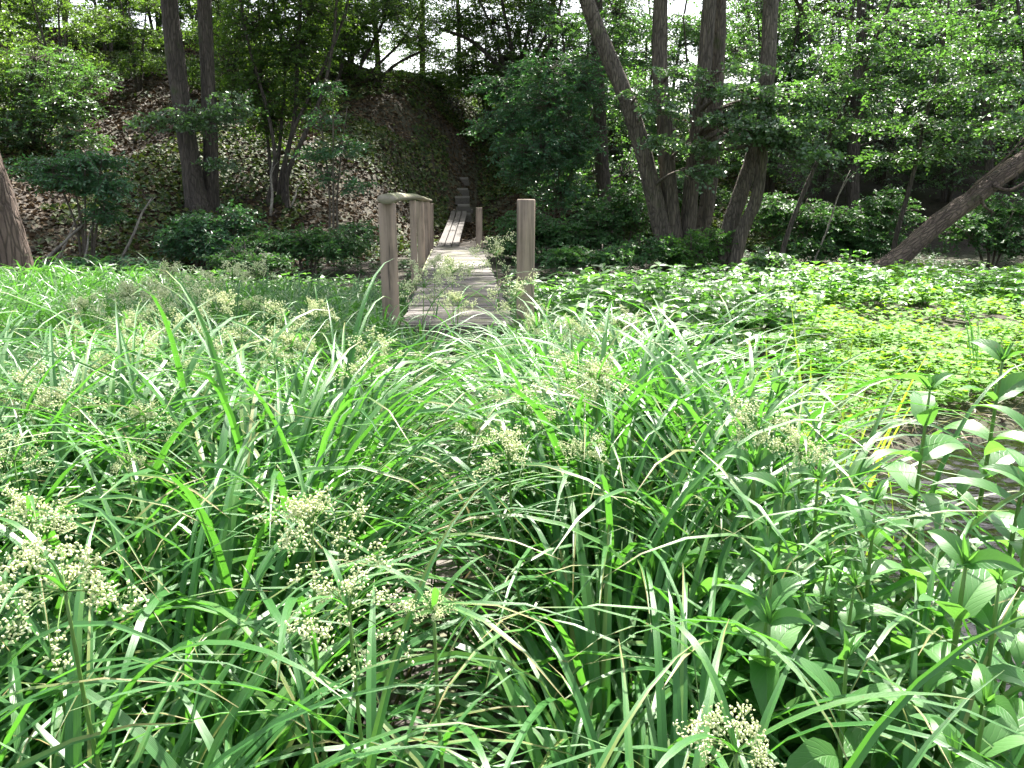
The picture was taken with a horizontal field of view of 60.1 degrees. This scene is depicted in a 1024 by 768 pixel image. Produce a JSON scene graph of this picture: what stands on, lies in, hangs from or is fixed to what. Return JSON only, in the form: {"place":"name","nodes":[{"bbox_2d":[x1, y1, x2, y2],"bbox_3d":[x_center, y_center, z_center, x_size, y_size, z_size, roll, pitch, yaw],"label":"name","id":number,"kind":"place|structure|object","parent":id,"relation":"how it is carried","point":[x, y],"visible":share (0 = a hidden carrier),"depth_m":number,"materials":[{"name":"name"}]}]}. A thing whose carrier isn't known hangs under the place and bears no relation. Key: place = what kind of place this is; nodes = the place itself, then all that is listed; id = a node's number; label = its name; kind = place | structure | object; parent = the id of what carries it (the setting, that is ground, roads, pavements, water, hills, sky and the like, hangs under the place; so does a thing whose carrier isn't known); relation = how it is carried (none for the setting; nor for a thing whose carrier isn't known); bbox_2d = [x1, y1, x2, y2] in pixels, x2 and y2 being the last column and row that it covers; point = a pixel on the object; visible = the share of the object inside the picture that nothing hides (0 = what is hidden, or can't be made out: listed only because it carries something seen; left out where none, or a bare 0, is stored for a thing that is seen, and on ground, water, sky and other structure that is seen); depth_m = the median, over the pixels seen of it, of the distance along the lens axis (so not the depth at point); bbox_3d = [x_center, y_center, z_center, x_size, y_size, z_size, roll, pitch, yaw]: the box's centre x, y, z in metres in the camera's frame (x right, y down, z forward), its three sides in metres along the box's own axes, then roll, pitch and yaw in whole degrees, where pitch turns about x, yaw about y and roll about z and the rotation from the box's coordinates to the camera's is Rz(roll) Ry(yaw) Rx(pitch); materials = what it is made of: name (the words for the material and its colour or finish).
{"place":"outdoors","nodes":[
{"label":"outdoors","id":0,"kind":"place"},
{"bbox_2d":[0,27,1023,767],"bbox_3d":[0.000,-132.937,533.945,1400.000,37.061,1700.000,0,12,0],"label":"ground","id":1,"kind":"structure","parent":0,"point":[932,203],"depth_m":22.50,"materials":[{"name":"soil"}]},
{"bbox_2d":[0,154,35,279],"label":"edge tree","id":2,"kind":"object","parent":1,"relation":"on","point":[14,245],"visible":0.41,"depth_m":13.27,"materials":[{"name":"brown plant"}]},
{"bbox_2d":[0,0,56,67],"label":"understory tree","id":3,"kind":"object","parent":1,"relation":"on","point":[18,10],"visible":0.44,"depth_m":29.52,"materials":[{"name":"green plant"}]},
{"bbox_2d":[0,10,58,141],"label":"understory tree","id":4,"kind":"object","parent":1,"relation":"on","point":[7,63],"visible":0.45,"depth_m":21.68,"materials":[{"name":"green plant"}]},
{"bbox_2d":[5,0,117,99],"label":"understory tree","id":5,"kind":"object","parent":1,"relation":"on","point":[74,30],"visible":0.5,"depth_m":25.52,"materials":[{"name":"green plant"}]},
{"bbox_2d":[0,43,123,154],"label":"elder bush","id":6,"kind":"object","parent":1,"relation":"on","point":[66,104],"visible":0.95,"depth_m":21.74,"materials":[{"name":"green plant"}]},
{"bbox_2d":[0,355,128,479],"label":"flowering rush","id":7,"kind":"object","parent":1,"relation":"on","point":[17,375],"visible":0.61,"depth_m":2.51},
{"bbox_2d":[3,148,145,265],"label":"elder bush","id":8,"kind":"object","parent":1,"relation":"on","point":[97,184],"visible":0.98,"depth_m":15.76,"materials":[{"name":"green plant"}]},
{"bbox_2d":[0,427,153,760],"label":"flowering rush","id":9,"kind":"object","parent":1,"relation":"on","point":[14,458],"visible":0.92,"depth_m":1.92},
{"bbox_2d":[0,374,187,457],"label":"flowering rush","id":10,"kind":"object","parent":1,"relation":"on","point":[42,402],"visible":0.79,"depth_m":2.37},
{"bbox_2d":[33,252,168,281],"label":"elder bush","id":11,"kind":"object","parent":1,"relation":"on","point":[85,261],"visible":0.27,"depth_m":14.64,"materials":[{"name":"green plant"}]},
{"bbox_2d":[61,0,148,53],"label":"understory tree","id":12,"kind":"object","parent":1,"relation":"on","point":[109,4],"visible":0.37,"depth_m":30.55,"materials":[{"name":"green plant"}]},
{"bbox_2d":[9,362,209,486],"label":"flowering rush","id":13,"kind":"object","parent":1,"relation":"on","point":[138,406],"visible":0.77,"depth_m":2.28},
{"bbox_2d":[76,0,185,89],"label":"understory tree","id":14,"kind":"object","parent":1,"relation":"on","point":[139,59],"visible":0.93,"depth_m":26.78,"materials":[{"name":"green plant"}]},
{"bbox_2d":[0,430,266,717],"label":"flowering rush","id":15,"kind":"object","parent":1,"relation":"on","point":[29,504],"visible":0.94,"depth_m":1.45,"materials":[{"name":"plant"}]},
{"bbox_2d":[17,422,278,635],"bbox_3d":[-0.724,0.647,2.026,0.369,1.165,0.692,4,13,17],"label":"flowering rush","id":16,"kind":"object","parent":1,"relation":"on","point":[124,457],"visible":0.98,"depth_m":1.90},
{"bbox_2d":[0,505,378,767],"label":"flowering rush","id":17,"kind":"object","parent":1,"relation":"on","point":[61,579],"visible":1,"depth_m":1.13,"materials":[{"name":"plant"}]},
{"bbox_2d":[122,0,268,214],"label":"twin trunk tree","id":18,"kind":"object","parent":1,"relation":"on","point":[200,189],"visible":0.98,"depth_m":19.83,"materials":[{"name":"brown plant"}]},
{"bbox_2d":[145,199,269,272],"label":"elder bush","id":19,"kind":"object","parent":1,"relation":"on","point":[191,232],"visible":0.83,"depth_m":17.08,"materials":[{"name":"green plant"}]},
{"bbox_2d":[164,0,293,98],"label":"understory tree","id":20,"kind":"object","parent":1,"relation":"on","point":[194,31],"visible":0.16,"depth_m":27.04,"materials":[{"name":"green plant"}]},
{"bbox_2d":[196,241,298,281],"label":"elder bush","id":21,"kind":"object","parent":1,"relation":"on","point":[274,261],"visible":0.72,"depth_m":15.42,"materials":[{"name":"green plant"}]},
{"bbox_2d":[70,532,432,767],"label":"flowering rush","id":22,"kind":"object","parent":1,"relation":"on","point":[347,603],"visible":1,"depth_m":1.17,"materials":[{"name":"plant"}]},
{"bbox_2d":[187,0,363,208],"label":"hazel shrub","id":23,"kind":"object","parent":1,"relation":"on","point":[298,48],"visible":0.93,"depth_m":21.64,"materials":[{"name":"green plant"}]},
{"bbox_2d":[229,219,379,278],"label":"elder bush","id":24,"kind":"object","parent":1,"relation":"on","point":[351,240],"visible":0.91,"depth_m":16.71,"materials":[{"name":"green plant"}]},
{"bbox_2d":[287,79,379,264],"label":"elder bush","id":25,"kind":"object","parent":1,"relation":"on","point":[329,173],"visible":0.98,"depth_m":18.29,"materials":[{"name":"green plant"}]},
{"bbox_2d":[228,445,475,766],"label":"flowering rush","id":26,"kind":"object","parent":1,"relation":"on","point":[296,508],"visible":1,"depth_m":1.44,"materials":[{"name":"plant"}]},
{"bbox_2d":[292,0,445,93],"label":"hazel shrub","id":27,"kind":"object","parent":1,"relation":"on","point":[390,12],"visible":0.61,"depth_m":31.08,"materials":[{"name":"green plant"}]},
{"bbox_2d":[331,326,440,619],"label":"flowering rush","id":28,"kind":"object","parent":1,"relation":"on","point":[363,351],"visible":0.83,"depth_m":2.94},
{"bbox_2d":[300,555,489,767],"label":"flowering rush","id":29,"kind":"object","parent":1,"relation":"on","point":[434,600],"visible":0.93,"depth_m":1.35,"materials":[{"name":"plant"}]},
{"bbox_2d":[379,0,460,72],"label":"ridge tree","id":30,"kind":"object","parent":1,"relation":"on","point":[422,65],"visible":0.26,"depth_m":42.04,"materials":[{"name":"green plant"}]},
{"bbox_2d":[0,27,841,272],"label":"ivy leaves","id":31,"kind":"object","parent":1,"relation":"on","point":[366,124],"visible":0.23,"depth_m":25.41,"materials":[{"name":"green plant"}]},
{"bbox_2d":[379,257,466,344],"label":"flowering rush","id":32,"kind":"object","parent":1,"relation":"on","point":[413,284],"visible":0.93,"depth_m":6.16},
{"bbox_2d":[360,355,549,767],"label":"boardwalk","id":33,"kind":"structure","parent":1,"relation":"on","point":[416,669],"depth_m":2.87,"materials":[{"name":"brown wood"}]},
{"bbox_2d":[377,193,534,355],"bbox_3d":[-0.815,-1.915,13.188,1.359,1.839,11.498,-1,12,-3],"label":"footbridge","id":34,"kind":"object","parent":1,"relation":"on","point":[421,229],"visible":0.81,"depth_m":8.44,"materials":[{"name":"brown wood"}]},
{"bbox_2d":[393,0,523,74],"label":"ridge tree","id":35,"kind":"object","parent":1,"relation":"on","point":[441,56],"visible":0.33,"depth_m":38.98,"materials":[{"name":"green plant"}]},
{"bbox_2d":[374,392,564,734],"bbox_3d":[-0.198,0.564,2.506,0.693,1.101,0.371,-7,14,-28],"label":"flowering rush","id":36,"kind":"object","parent":1,"relation":"on","point":[474,425],"visible":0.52,"depth_m":2.42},
{"bbox_2d":[436,15,528,122],"bbox_3d":[-0.725,-12.701,35.861,3.885,4.710,4.409,8,15,33],"label":"understory tree","id":37,"kind":"object","parent":1,"relation":"on","point":[478,51],"visible":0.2,"depth_m":35.42,"materials":[{"name":"green plant"}]},
{"bbox_2d":[0,252,1023,767],"bbox_3d":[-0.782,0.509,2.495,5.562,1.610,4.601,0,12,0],"label":"sedge grass","id":38,"kind":"structure","parent":1,"relation":"on","point":[622,677],"depth_m":1.99,"materials":[{"name":"plant"}]},
{"bbox_2d":[400,416,623,753],"bbox_3d":[-0.025,0.631,2.137,0.524,1.206,0.487,-3,13,-14],"label":"flowering rush","id":39,"kind":"object","parent":1,"relation":"on","point":[514,447],"visible":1,"depth_m":1.93,"materials":[{"name":"plant"}]},
{"bbox_2d":[0,26,1023,279],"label":"fallen leaves","id":40,"kind":"object","parent":1,"relation":"on","point":[469,229],"depth_m":23.80,"materials":[{"name":"plant"}]},
{"bbox_2d":[0,261,1023,415],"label":"herb undergrowth","id":41,"kind":"object","parent":1,"relation":"on","point":[663,292],"visible":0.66,"depth_m":10.43,"materials":[{"name":"green plant"}]},
{"bbox_2d":[407,350,643,710],"bbox_3d":[0.030,0.505,2.623,0.802,1.133,0.496,9,18,22],"label":"flowering rush","id":42,"kind":"object","parent":1,"relation":"on","point":[522,411],"visible":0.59,"depth_m":2.45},
{"bbox_2d":[439,346,616,514],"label":"flowering rush","id":43,"kind":"object","parent":1,"relation":"on","point":[564,367],"visible":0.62,"depth_m":2.75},
{"bbox_2d":[35,212,1023,293],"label":"shade undergrowth","id":44,"kind":"object","parent":1,"relation":"on","point":[542,273],"visible":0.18,"depth_m":18.38,"materials":[{"name":"green plant"}]},
{"bbox_2d":[456,46,618,249],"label":"elder bush","id":45,"kind":"object","parent":1,"relation":"on","point":[529,152],"visible":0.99,"depth_m":20.68,"materials":[{"name":"green plant"}]},
{"bbox_2d":[488,0,588,153],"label":"understory tree","id":46,"kind":"object","parent":1,"relation":"on","point":[542,12],"visible":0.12,"depth_m":30.79,"materials":[{"name":"green plant"}]},
{"bbox_2d":[427,0,652,161],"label":"hazel shrub","id":47,"kind":"object","parent":1,"relation":"on","point":[461,18],"visible":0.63,"depth_m":31.84,"materials":[{"name":"green plant"}]},
{"bbox_2d":[483,210,599,260],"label":"bramble bush","id":48,"kind":"object","parent":1,"relation":"on","point":[557,233],"visible":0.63,"depth_m":19.29,"materials":[{"name":"green plant"}]},
{"bbox_2d":[499,9,638,219],"bbox_3d":[2.126,-8.267,27.832,5.120,6.711,4.702,0,12,0],"label":"understory tree","id":49,"kind":"object","parent":1,"relation":"on","point":[557,29],"visible":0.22,"depth_m":27.29,"materials":[{"name":"green plant"}]},
{"bbox_2d":[123,320,1023,767],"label":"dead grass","id":50,"kind":"structure","parent":1,"relation":"on","point":[427,624],"depth_m":5.54,"materials":[{"name":"plant"}]},
{"bbox_2d":[547,180,652,252],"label":"bramble bush","id":51,"kind":"object","parent":1,"relation":"on","point":[601,218],"visible":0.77,"depth_m":19.79,"materials":[{"name":"green plant"}]},
{"bbox_2d":[458,412,742,544],"bbox_3d":[0.190,0.644,2.192,0.634,1.132,0.470,-6,14,-27],"label":"flowering rush","id":52,"kind":"object","parent":1,"relation":"on","point":[589,453],"visible":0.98,"depth_m":2.14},
{"bbox_2d":[535,232,675,276],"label":"bramble bush","id":53,"kind":"object","parent":1,"relation":"on","point":[638,249],"visible":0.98,"depth_m":16.86,"materials":[{"name":"green plant"}]},
{"bbox_2d":[554,0,673,242],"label":"forest tree","id":54,"kind":"object","parent":1,"relation":"on","point":[602,178],"visible":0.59,"depth_m":21.98,"materials":[{"name":"green plant"}]},
{"bbox_2d":[539,325,704,483],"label":"flowering rush","id":55,"kind":"object","parent":1,"relation":"on","point":[603,369],"visible":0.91,"depth_m":2.56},
{"bbox_2d":[557,14,719,223],"bbox_3d":[3.823,-7.817,26.906,5.120,6.711,4.702,0,12,0],"label":"understory tree","id":56,"kind":"object","parent":1,"relation":"on","point":[650,128],"visible":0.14,"depth_m":26.32,"materials":[{"name":"green plant"}]},
{"bbox_2d":[603,0,735,156],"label":"understory tree","id":57,"kind":"object","parent":1,"relation":"on","point":[681,44],"visible":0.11,"depth_m":31.63,"materials":[{"name":"green plant"}]},
{"bbox_2d":[651,226,737,270],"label":"bramble bush","id":58,"kind":"object","parent":1,"relation":"on","point":[681,254],"visible":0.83,"depth_m":17.89,"materials":[{"name":"green plant"}]},
{"bbox_2d":[564,0,841,271],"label":"leaning tree","id":59,"kind":"object","parent":1,"relation":"on","point":[754,167],"visible":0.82,"depth_m":17.77,"materials":[{"name":"brown wood"}]},
{"bbox_2d":[635,0,771,216],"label":"understory tree","id":60,"kind":"object","parent":1,"relation":"on","point":[683,32],"visible":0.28,"depth_m":25.77,"materials":[{"name":"green plant"}]},
{"bbox_2d":[607,392,817,641],"bbox_3d":[0.512,0.601,2.201,0.456,1.210,0.632,4,13,17],"label":"flowering rush","id":61,"kind":"object","parent":1,"relation":"on","point":[758,485],"visible":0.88,"depth_m":2.05,"materials":[{"name":"plant"}]},
{"bbox_2d":[579,0,854,266],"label":"alder tree","id":62,"kind":"object","parent":1,"relation":"on","point":[711,70],"visible":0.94,"depth_m":17.32,"materials":[{"name":"brown plant"}]},
{"bbox_2d":[667,443,805,662],"bbox_3d":[0.507,0.663,2.077,0.340,1.098,0.326,4,11,7],"label":"willowherb","id":63,"kind":"object","parent":1,"relation":"on","point":[765,456],"visible":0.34,"depth_m":2.00,"materials":[{"name":"green plant"}]},
{"bbox_2d":[657,297,819,344],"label":"leafy shrub","id":64,"kind":"object","parent":1,"relation":"on","point":[771,324],"visible":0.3,"depth_m":9.20,"materials":[{"name":"green plant"}]},
{"bbox_2d":[687,550,809,767],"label":"willowherb","id":65,"kind":"object","parent":1,"relation":"on","point":[763,680],"visible":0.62,"depth_m":1.61,"materials":[{"name":"green plant"}]},
{"bbox_2d":[695,506,812,736],"bbox_3d":[0.494,0.742,1.887,0.250,1.041,0.272,-10,16,-37],"label":"willowherb","id":66,"kind":"object","parent":1,"relation":"on","point":[761,548],"visible":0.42,"depth_m":1.80,"materials":[{"name":"green plant"}]},
{"bbox_2d":[716,248,823,295],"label":"leafy shrub","id":67,"kind":"object","parent":1,"relation":"on","point":[769,258],"visible":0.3,"depth_m":14.03,"materials":[{"name":"green plant"}]},
{"bbox_2d":[721,469,821,644],"bbox_3d":[0.557,0.707,1.951,0.295,1.081,0.251,-8,15,-33],"label":"willowherb","id":68,"kind":"object","parent":1,"relation":"on","point":[769,479],"visible":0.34,"depth_m":1.87,"materials":[{"name":"green plant"}]},
{"bbox_2d":[718,593,832,767],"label":"willowherb","id":69,"kind":"object","parent":1,"relation":"on","point":[786,623],"visible":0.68,"depth_m":1.59,"materials":[{"name":"green plant"}]},
{"bbox_2d":[725,0,837,128],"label":"understory tree","id":70,"kind":"object","parent":1,"relation":"on","point":[752,81],"visible":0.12,"depth_m":31.91,"materials":[{"name":"green plant"}]},
{"bbox_2d":[720,0,852,195],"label":"understory tree","id":71,"kind":"object","parent":1,"relation":"on","point":[769,182],"visible":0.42,"depth_m":27.20,"materials":[{"name":"green plant"}]},
{"bbox_2d":[742,190,867,262],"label":"bramble bush","id":72,"kind":"object","parent":1,"relation":"on","point":[775,214],"visible":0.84,"depth_m":19.42,"materials":[{"name":"green plant"}]},
{"bbox_2d":[655,620,971,767],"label":"flowering rush","id":73,"kind":"object","parent":1,"relation":"on","point":[677,747],"visible":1,"depth_m":0.86,"materials":[{"name":"plant"}]},
{"bbox_2d":[777,457,852,628],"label":"willowherb","id":74,"kind":"object","parent":1,"relation":"on","point":[818,474],"visible":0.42,"depth_m":1.95,"materials":[{"name":"green plant"}]},
{"bbox_2d":[771,541,860,732],"bbox_3d":[0.562,0.783,1.819,0.223,1.006,0.222,10,16,36],"label":"willowherb","id":75,"kind":"object","parent":1,"relation":"on","point":[822,587],"visible":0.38,"depth_m":1.71,"materials":[{"name":"green plant"}]},
{"bbox_2d":[679,359,983,635],"bbox_3d":[0.675,0.605,2.135,0.699,1.242,0.510,2,12,10],"label":"flowering rush","id":76,"kind":"object","parent":1,"relation":"on","point":[798,446],"visible":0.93,"depth_m":1.97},
{"bbox_2d":[787,561,881,747],"bbox_3d":[0.608,0.813,1.742,0.215,0.987,0.203,3,13,15],"label":"willowherb","id":77,"kind":"object","parent":1,"relation":"on","point":[846,611],"visible":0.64,"depth_m":1.67,"materials":[{"name":"green plant"}]},
{"bbox_2d":[771,0,908,201],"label":"understory tree","id":78,"kind":"object","parent":1,"relation":"on","point":[821,195],"visible":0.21,"depth_m":26.61,"materials":[{"name":"green plant"}]},
{"bbox_2d":[783,560,896,747],"bbox_3d":[0.650,0.807,1.837,0.297,0.962,0.286,-11,18,-33],"label":"willowherb","id":79,"kind":"object","parent":1,"relation":"on","point":[835,576],"visible":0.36,"depth_m":1.72,"materials":[{"name":"green plant"}]},
{"bbox_2d":[767,0,943,211],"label":"forest tree","id":80,"kind":"object","parent":1,"relation":"on","point":[852,190],"visible":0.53,"depth_m":23.98,"materials":[{"name":"green plant"}]},
{"bbox_2d":[780,630,935,767],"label":"willowherb","id":81,"kind":"object","parent":1,"relation":"on","point":[813,752],"visible":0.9,"depth_m":1.46,"materials":[{"name":"green plant"}]},
{"bbox_2d":[789,479,936,746],"bbox_3d":[0.709,0.723,1.877,0.306,1.107,0.254,2,12,11],"label":"willowherb","id":82,"kind":"object","parent":1,"relation":"on","point":[880,566],"visible":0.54,"depth_m":1.79,"materials":[{"name":"green plant"}]},
{"bbox_2d":[750,0,984,267],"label":"sapling","id":83,"kind":"object","parent":1,"relation":"on","point":[852,89],"visible":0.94,"depth_m":16.26,"materials":[{"name":"green plant"}]},
{"bbox_2d":[814,184,928,264],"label":"bramble bush","id":84,"kind":"object","parent":1,"relation":"on","point":[886,221],"visible":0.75,"depth_m":19.49,"materials":[{"name":"green plant"}]},
{"bbox_2d":[789,0,969,183],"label":"understory tree","id":85,"kind":"object","parent":1,"relation":"on","point":[896,73],"visible":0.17,"depth_m":27.75,"materials":[{"name":"green plant"}]},
{"bbox_2d":[736,259,1023,433],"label":"creeping weeds","id":86,"kind":"object","parent":1,"relation":"on","point":[961,360],"visible":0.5,"depth_m":8.55,"materials":[{"name":"green plant"}]},
{"bbox_2d":[828,372,988,702],"bbox_3d":[0.961,0.571,2.175,0.358,1.238,0.348,-1,12,-6],"label":"willowherb","id":87,"kind":"object","parent":1,"relation":"on","point":[924,416],"visible":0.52,"depth_m":2.08,"materials":[{"name":"green plant"}]},
{"bbox_2d":[847,0,1023,249],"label":"sapling","id":88,"kind":"object","parent":1,"relation":"on","point":[939,127],"visible":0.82,"depth_m":17.12,"materials":[{"name":"green plant"}]},
{"bbox_2d":[871,529,1023,767],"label":"willowherb","id":89,"kind":"object","parent":1,"relation":"on","point":[973,592],"visible":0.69,"depth_m":1.54,"materials":[{"name":"green plant"}]},
{"bbox_2d":[883,0,1021,202],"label":"understory tree","id":90,"kind":"object","parent":1,"relation":"on","point":[976,111],"visible":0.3,"depth_m":25.57,"materials":[{"name":"green plant"}]},
{"bbox_2d":[898,0,1023,239],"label":"forest tree","id":91,"kind":"object","parent":1,"relation":"on","point":[988,164],"visible":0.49,"depth_m":23.18,"materials":[{"name":"green plant"}]},
{"bbox_2d":[909,663,1023,767],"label":"willowherb","id":92,"kind":"object","parent":1,"relation":"on","point":[1000,738],"visible":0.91,"depth_m":1.34,"materials":[{"name":"green plant"}]},
{"bbox_2d":[911,339,1023,660],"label":"willowherb","id":93,"kind":"object","parent":1,"relation":"on","point":[1009,385],"visible":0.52,"depth_m":2.74,"materials":[{"name":"green plant"}]},
{"bbox_2d":[930,717,1006,767],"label":"willowherb","id":94,"kind":"object","parent":1,"relation":"on","point":[957,760],"visible":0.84,"depth_m":1.27,"materials":[{"name":"green plant"}]},
{"bbox_2d":[916,563,1023,767],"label":"willowherb","id":95,"kind":"object","parent":1,"relation":"on","point":[986,616],"visible":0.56,"depth_m":1.52,"materials":[{"name":"green plant"}]},
{"bbox_2d":[923,404,1023,701],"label":"willowherb","id":96,"kind":"object","parent":1,"relation":"on","point":[1005,519],"visible":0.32,"depth_m":2.15,"materials":[{"name":"green plant"}]},
{"bbox_2d":[925,0,1023,142],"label":"sapling","id":97,"kind":"object","parent":1,"relation":"on","point":[998,16],"visible":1,"depth_m":14.50,"materials":[{"name":"green plant"}]},
{"bbox_2d":[934,464,1023,760],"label":"willowherb","id":98,"kind":"object","parent":1,"relation":"on","point":[1015,629],"visible":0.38,"depth_m":1.79,"materials":[{"name":"green plant"}]},
{"bbox_2d":[938,192,1023,267],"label":"bramble bush","id":99,"kind":"object","parent":1,"relation":"on","point":[975,224],"visible":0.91,"depth_m":19.04,"materials":[{"name":"green plant"}]},
{"bbox_2d":[986,664,1023,767],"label":"willowherb","id":100,"kind":"object","parent":1,"relation":"on","point":[1010,674],"visible":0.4,"depth_m":1.44,"materials":[{"name":"green plant"}]},
{"bbox_2d":[27,0,1020,112],"label":"sky","id":101,"kind":"structure","parent":0,"point":[678,5],"materials":[{"name":"white"}]},
{"bbox_2d":[833,439,1023,697],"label":"stream water","id":102,"kind":"structure","parent":0,"point":[956,464],"depth_m":5.19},
{"bbox_2d":[744,306,929,557],"bbox_3d":[1.551,0.228,4.612,0.904,1.192,1.012,0,12,0],"label":"yellow reed","id":103,"kind":"object","parent":102,"relation":"in","point":[861,415],"visible":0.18,"depth_m":4.51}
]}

